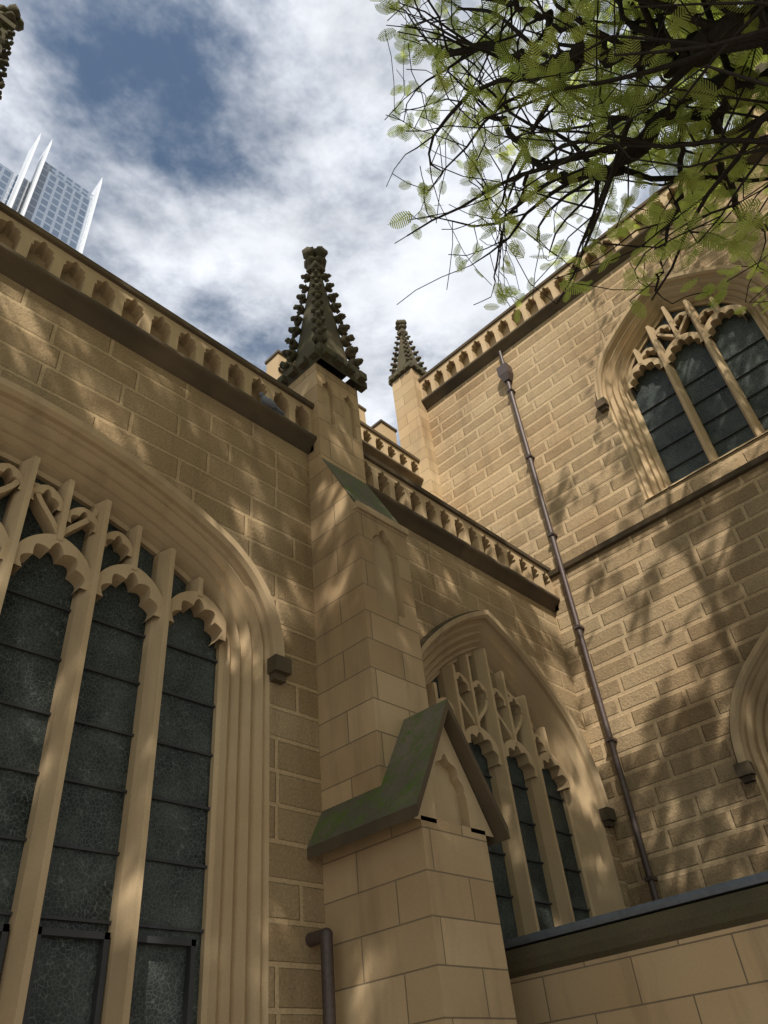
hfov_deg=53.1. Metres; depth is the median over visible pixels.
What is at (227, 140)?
sky
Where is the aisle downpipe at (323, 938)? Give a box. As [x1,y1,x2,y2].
[305,927,335,1023]
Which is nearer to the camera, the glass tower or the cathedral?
the cathedral
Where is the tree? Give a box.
[370,0,767,323]
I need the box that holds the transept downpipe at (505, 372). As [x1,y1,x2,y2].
[496,351,659,900]
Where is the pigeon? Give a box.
[259,392,284,415]
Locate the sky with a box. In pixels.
[0,0,743,446]
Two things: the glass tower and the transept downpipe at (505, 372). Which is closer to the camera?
the transept downpipe at (505, 372)
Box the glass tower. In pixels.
[0,133,102,253]
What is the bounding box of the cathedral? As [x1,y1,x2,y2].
[0,0,767,1023]
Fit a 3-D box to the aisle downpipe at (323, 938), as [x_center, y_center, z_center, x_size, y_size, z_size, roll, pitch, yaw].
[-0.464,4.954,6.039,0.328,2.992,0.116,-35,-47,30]
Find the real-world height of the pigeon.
0.208 m
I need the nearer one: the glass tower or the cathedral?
the cathedral
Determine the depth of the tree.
7.70 m

